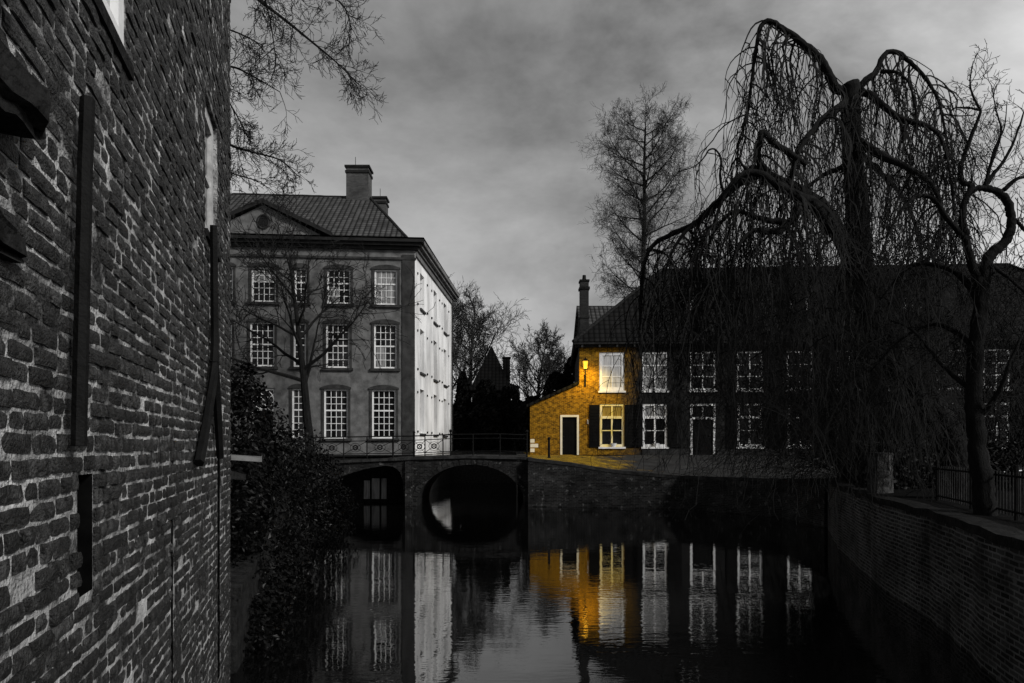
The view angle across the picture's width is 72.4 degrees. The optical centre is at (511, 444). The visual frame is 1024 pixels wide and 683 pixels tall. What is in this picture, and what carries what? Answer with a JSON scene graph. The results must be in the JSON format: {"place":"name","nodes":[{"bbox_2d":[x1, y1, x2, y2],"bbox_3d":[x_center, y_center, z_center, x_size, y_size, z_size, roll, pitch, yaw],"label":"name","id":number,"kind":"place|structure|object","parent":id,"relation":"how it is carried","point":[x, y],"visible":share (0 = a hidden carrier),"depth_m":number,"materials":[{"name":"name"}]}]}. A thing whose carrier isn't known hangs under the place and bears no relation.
{"place":"outdoors","nodes":[
{"label":"outdoors","id":0,"kind":"place"},
{"bbox_2d":[230,454,261,461],"bbox_3d":[-3.507,0.178,9.133,0.463,0.116,1.040,0,0,-20],"label":"stone ledge","id":1,"kind":"object","parent":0,"point":[246,458],"visible":0.79,"depth_m":8.95,"materials":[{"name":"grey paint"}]},
{"bbox_2d":[232,450,524,535],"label":"ground","id":2,"kind":"structure","parent":0,"point":[348,456],"depth_m":36.23,"materials":[{"name":"grey stone"}]},
{"bbox_2d":[230,469,245,479],"bbox_3d":[-3.612,0.393,9.192,0.224,0.174,0.789,0,0,-21],"label":"stone ledge","id":3,"kind":"object","parent":2,"relation":"on","point":[236,474],"visible":0.79,"depth_m":9.02,"materials":[{"name":"grey stone"}]},
{"bbox_2d":[230,465,313,672],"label":"garden quay wall","id":4,"kind":"structure","parent":2,"relation":"on","point":[244,587],"depth_m":9.13,"materials":[{"name":"stone"}]},
{"bbox_2d":[230,358,359,657],"bbox_3d":[-5.009,0.923,16.175,2.063,4.788,14.950,0,0,-8],"label":"ivy shrub","id":5,"kind":"object","parent":4,"relation":"attached to","point":[251,518],"visible":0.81,"depth_m":11.94,"materials":[{"name":"black plant"}]},
{"bbox_2d":[230,0,386,216],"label":"overhanging tree","id":6,"kind":"object","parent":2,"relation":"on","point":[249,133],"visible":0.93,"depth_m":14.83,"materials":[{"name":"black plant"}]},
{"bbox_2d":[230,181,435,455],"bbox_3d":[-11.412,-5.884,34.648,12.963,13.066,10.745,0,0,-26],"label":"bare tree","id":7,"kind":"object","parent":2,"relation":"on","point":[298,335],"visible":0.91,"depth_m":34.05,"materials":[{"name":"black plant"}]},
{"bbox_2d":[230,157,458,489],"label":"canal mansion","id":8,"kind":"structure","parent":2,"relation":"on","point":[408,391],"depth_m":37.81,"materials":[{"name":"grey paint"}]},
{"bbox_2d":[230,318,235,367],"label":"window","id":9,"kind":"structure","parent":8,"relation":"in","point":[232,327],"depth_m":37.25,"materials":[{"name":"white paint"}]},
{"bbox_2d":[230,263,236,303],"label":"window","id":10,"kind":"structure","parent":8,"relation":"in","point":[233,272],"depth_m":37.26,"materials":[{"name":"white paint"}]},
{"bbox_2d":[246,317,277,368],"bbox_3d":[-13.335,-5.433,37.415,1.676,2.765,0.336,0,0,-4],"label":"window","id":11,"kind":"structure","parent":8,"relation":"in","point":[264,359],"depth_m":37.46,"materials":[{"name":"white paint"}]},
{"bbox_2d":[251,388,274,452],"bbox_3d":[-13.302,-1.262,37.495,1.250,3.563,0.110,0,0,-4],"label":"window","id":12,"kind":"structure","parent":8,"relation":"in","point":[273,410],"depth_m":37.50,"materials":[{"name":"white paint"}]},
{"bbox_2d":[247,262,279,304],"bbox_3d":[-13.257,-8.624,37.421,1.677,2.259,0.336,0,0,-4],"label":"window","id":13,"kind":"structure","parent":8,"relation":"in","point":[264,291],"depth_m":37.46,"materials":[{"name":"white glass"}]},
{"bbox_2d":[288,384,304,440],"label":"window","id":14,"kind":"structure","parent":8,"relation":"in","point":[295,398],"depth_m":37.61,"materials":[{"name":"white paint"}]},
{"bbox_2d":[289,319,308,369],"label":"window","id":15,"kind":"structure","parent":8,"relation":"in","point":[305,338],"depth_m":37.58,"materials":[{"name":"white paint"}]},
{"bbox_2d":[290,263,310,305],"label":"window","id":16,"kind":"structure","parent":8,"relation":"in","point":[299,265],"depth_m":37.61,"materials":[{"name":"white glass"}]},
{"bbox_2d":[321,384,351,440],"bbox_3d":[-9.474,-1.737,37.718,1.671,3.054,0.336,0,0,-4],"label":"window","id":17,"kind":"structure","parent":8,"relation":"in","point":[335,398],"depth_m":37.76,"materials":[{"name":"white paint"}]},
{"bbox_2d":[322,319,352,370],"bbox_3d":[-9.382,-5.397,37.724,1.645,2.785,0.334,0,0,-4],"label":"window","id":18,"kind":"structure","parent":8,"relation":"in","point":[330,356],"depth_m":37.76,"materials":[{"name":"white paint"}]},
{"bbox_2d":[323,264,353,306],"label":"window","id":19,"kind":"structure","parent":8,"relation":"in","point":[326,270],"depth_m":37.76,"materials":[{"name":"white glass"}]},
{"bbox_2d":[368,385,399,439],"bbox_3d":[-6.933,-1.732,37.917,1.673,3.041,0.336,0,0,-4],"label":"window","id":20,"kind":"structure","parent":8,"relation":"in","point":[383,404],"depth_m":37.97,"materials":[{"name":"white paint"}]},
{"bbox_2d":[370,265,400,307],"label":"window","id":21,"kind":"structure","parent":8,"relation":"in","point":[392,291],"depth_m":37.97,"materials":[{"name":"white glass"}]},
{"bbox_2d":[370,319,400,370],"bbox_3d":[-6.853,-5.398,37.922,1.620,2.798,0.332,0,0,-4],"label":"window","id":22,"kind":"structure","parent":8,"relation":"in","point":[386,349],"depth_m":37.97,"materials":[{"name":"white paint"}]},
{"bbox_2d":[417,272,427,314],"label":"window","id":23,"kind":"structure","parent":8,"relation":"in","point":[421,309],"depth_m":40.69,"materials":[{"name":"white paint"}]},
{"bbox_2d":[417,329,427,376],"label":"window","id":24,"kind":"structure","parent":8,"relation":"in","point":[421,373],"depth_m":40.69,"materials":[{"name":"white paint"}]},
{"bbox_2d":[417,391,427,434],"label":"window","id":25,"kind":"structure","parent":8,"relation":"in","point":[417,391],"depth_m":40.69,"materials":[{"name":"white paint"}]},
{"bbox_2d":[315,454,531,505],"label":"bridge","id":26,"kind":"structure","parent":2,"relation":"on","point":[408,480],"depth_m":31.50,"materials":[{"name":"brick"}]},
{"bbox_2d":[311,429,527,459],"bbox_3d":[-4.203,0.011,31.620,9.894,1.453,0.132,0,0,0],"label":"bridge railing","id":27,"kind":"object","parent":26,"relation":"on","point":[424,441],"visible":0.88,"depth_m":31.60,"materials":[{"name":"black metal"}]},
{"bbox_2d":[453,371,476,450],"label":"evergreen","id":28,"kind":"object","parent":2,"relation":"on","point":[462,401],"visible":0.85,"depth_m":54.03,"materials":[{"name":"black plant"}]},
{"bbox_2d":[448,272,494,387],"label":"bare tree","id":29,"kind":"object","parent":2,"relation":"on","point":[461,300],"visible":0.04,"depth_m":71.63,"materials":[{"name":"black plant"}]},
{"bbox_2d":[450,452,515,482],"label":"canal head wall","id":30,"kind":"structure","parent":2,"relation":"on","point":[471,474],"depth_m":50.60,"materials":[{"name":"stone"}]},
{"bbox_2d":[453,284,529,400],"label":"bare tree","id":31,"kind":"object","parent":2,"relation":"on","point":[477,328],"visible":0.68,"depth_m":60.93,"materials":[{"name":"black plant"}]},
{"bbox_2d":[516,452,525,497],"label":"canal wall","id":32,"kind":"structure","parent":2,"relation":"on","point":[519,493],"depth_m":36.40,"materials":[{"name":"brick"}]},
{"bbox_2d":[511,395,539,451],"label":"evergreen","id":33,"kind":"object","parent":2,"relation":"on","point":[522,418],"visible":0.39,"depth_m":51.49,"materials":[{"name":"black plant"}]},
{"bbox_2d":[470,345,510,451],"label":"turret house","id":34,"kind":"structure","parent":0,"point":[494,372],"depth_m":57.08,"materials":[{"name":"black stone"}]},
{"bbox_2d":[230,483,999,682],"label":"water","id":35,"kind":"structure","parent":0,"point":[475,583],"depth_m":11.95,"materials":[{"name":"black liquid"}]},
{"bbox_2d":[0,0,231,682],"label":"brick building","id":36,"kind":"structure","parent":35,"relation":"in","point":[115,325],"depth_m":3.29,"materials":[{"name":"grey brick"}]},
{"bbox_2d":[92,0,133,80],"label":"window","id":37,"kind":"structure","parent":36,"relation":"in","point":[110,12],"depth_m":3.32,"materials":[{"name":"white paint"}]},
{"bbox_2d":[204,107,220,261],"bbox_3d":[-2.858,-2.460,6.473,0.325,1.300,0.919,0,0,-8],"label":"window","id":38,"kind":"structure","parent":36,"relation":"in","point":[208,125],"depth_m":6.75,"materials":[{"name":"white paint"}]},
{"bbox_2d":[230,0,1023,470],"label":"sky","id":39,"kind":"structure","parent":0,"point":[472,153],"materials":[{"name":"grey"}]},
{"bbox_2d":[524,451,1021,478],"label":"pavement","id":40,"kind":"structure","parent":0,"point":[613,461],"depth_m":32.97,"materials":[{"name":"grey stone"}]},
{"bbox_2d":[547,437,550,457],"bbox_3d":[1.744,0.154,33.000,0.170,1.060,0.170,0,0,0],"label":"bollard","id":41,"kind":"object","parent":40,"relation":"on","point":[548,438],"visible":0.85,"depth_m":32.95,"materials":[{"name":"black metal"}]},
{"bbox_2d":[760,455,1023,530],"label":"ground","id":42,"kind":"structure","parent":0,"point":[1004,519],"depth_m":12.40,"materials":[{"name":"grey stone"}]},
{"bbox_2d":[495,318,570,450],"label":"bare tree","id":43,"kind":"object","parent":42,"relation":"on","point":[546,368],"visible":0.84,"depth_m":58.94,"materials":[{"name":"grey plant"}]},
{"bbox_2d":[542,371,566,396],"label":"evergreen","id":44,"kind":"object","parent":42,"relation":"on","point":[555,381],"visible":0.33,"depth_m":49.09,"materials":[{"name":"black plant"}]},
{"bbox_2d":[563,356,574,385],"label":"evergreen","id":45,"kind":"object","parent":42,"relation":"on","point":[569,373],"visible":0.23,"depth_m":49.49,"materials":[{"name":"black plant"}]},
{"bbox_2d":[571,82,722,305],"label":"tall bare tree","id":46,"kind":"object","parent":42,"relation":"on","point":[645,232],"visible":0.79,"depth_m":55.92,"materials":[{"name":"grey plant"}]},
{"bbox_2d":[528,457,827,527],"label":"quay wall","id":47,"kind":"structure","parent":42,"relation":"on","point":[552,483],"depth_m":30.18,"materials":[{"name":"brick"}]},
{"bbox_2d":[527,263,1023,456],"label":"brick house","id":48,"kind":"structure","parent":42,"relation":"on","point":[560,419],"depth_m":38.55,"materials":[{"name":"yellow brick"}]},
{"bbox_2d":[562,417,576,454],"bbox_3d":[3.184,-0.502,38.701,0.805,2.084,0.137,0,0,0],"label":"door","id":49,"kind":"structure","parent":48,"relation":"in","point":[569,424],"depth_m":38.69,"materials":[{"name":"black paint"}]},
{"bbox_2d":[582,357,588,386],"bbox_3d":[3.996,-3.990,38.277,0.380,1.558,0.613,0,0,0],"label":"wall lantern","id":50,"kind":"object","parent":48,"relation":"attached to","point":[585,361],"depth_m":38.05,"materials":[{"name":"yellow glass"}]},
{"bbox_2d":[598,352,625,392],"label":"window","id":51,"kind":"structure","parent":48,"relation":"in","point":[606,365],"depth_m":38.55,"materials":[{"name":"white glass"}]},
{"bbox_2d":[598,404,625,448],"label":"window","id":52,"kind":"structure","parent":48,"relation":"in","point":[605,426],"depth_m":38.54,"materials":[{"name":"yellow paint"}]},
{"bbox_2d":[642,352,667,391],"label":"window","id":53,"kind":"structure","parent":48,"relation":"in","point":[645,370],"depth_m":38.40,"materials":[{"name":"white paint"}]},
{"bbox_2d":[641,404,668,448],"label":"window","id":54,"kind":"structure","parent":48,"relation":"in","point":[648,439],"depth_m":38.40,"materials":[{"name":"white paint"}]},
{"bbox_2d":[689,351,715,391],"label":"window","id":55,"kind":"structure","parent":48,"relation":"in","point":[714,381],"depth_m":38.24,"materials":[{"name":"white paint"}]},
{"bbox_2d":[692,420,712,454],"bbox_3d":[10.419,-0.440,38.245,1.120,1.920,0.110,0,0,4],"label":"door","id":56,"kind":"structure","parent":48,"relation":"in","point":[709,433],"depth_m":38.24,"materials":[{"name":"black paint"}]},
{"bbox_2d":[737,351,762,390],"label":"window","id":57,"kind":"structure","parent":48,"relation":"in","point":[746,351],"depth_m":38.07,"materials":[{"name":"white paint"}]},
{"bbox_2d":[738,403,761,448],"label":"window","id":58,"kind":"structure","parent":48,"relation":"in","point":[738,403],"depth_m":38.08,"materials":[{"name":"white paint"}]},
{"bbox_2d":[983,350,1012,390],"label":"window","id":59,"kind":"structure","parent":48,"relation":"in","point":[1007,350],"depth_m":37.24,"materials":[{"name":"white paint"}]},
{"bbox_2d":[989,402,1009,447],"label":"window","id":60,"kind":"structure","parent":48,"relation":"in","point":[996,402],"depth_m":37.23,"materials":[{"name":"white paint"}]},
{"bbox_2d":[587,18,1023,524],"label":"weeping tree","id":61,"kind":"object","parent":42,"relation":"on","point":[950,443],"visible":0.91,"depth_m":13.36,"materials":[{"name":"black plant"}]},
{"bbox_2d":[613,148,1023,543],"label":"bare thicket","id":62,"kind":"object","parent":42,"relation":"on","point":[838,457],"visible":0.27,"depth_m":19.43,"materials":[{"name":"black plant"}]},
{"bbox_2d":[866,453,893,492],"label":"ivy pier","id":63,"kind":"structure","parent":42,"relation":"on","point":[886,485],"depth_m":15.19,"materials":[{"name":"grey stone"}]},
{"bbox_2d":[819,40,1023,515],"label":"crooked tree","id":64,"kind":"object","parent":42,"relation":"on","point":[984,501],"visible":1,"depth_m":10.46,"materials":[{"name":"black plant"}]},
{"bbox_2d":[827,478,1023,682],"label":"canal wall","id":65,"kind":"structure","parent":42,"relation":"on","point":[957,576],"depth_m":10.16,"materials":[{"name":"brick"}]},
{"bbox_2d":[851,439,1022,489],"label":"hedge","id":66,"kind":"object","parent":42,"relation":"on","point":[1000,460],"visible":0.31,"depth_m":16.30,"materials":[{"name":"black plant"}]},
{"bbox_2d":[936,460,1023,519],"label":"iron fence","id":67,"kind":"object","parent":42,"relation":"on","point":[1016,476],"visible":0.75,"depth_m":10.38,"materials":[{"name":"metal"}]}
]}

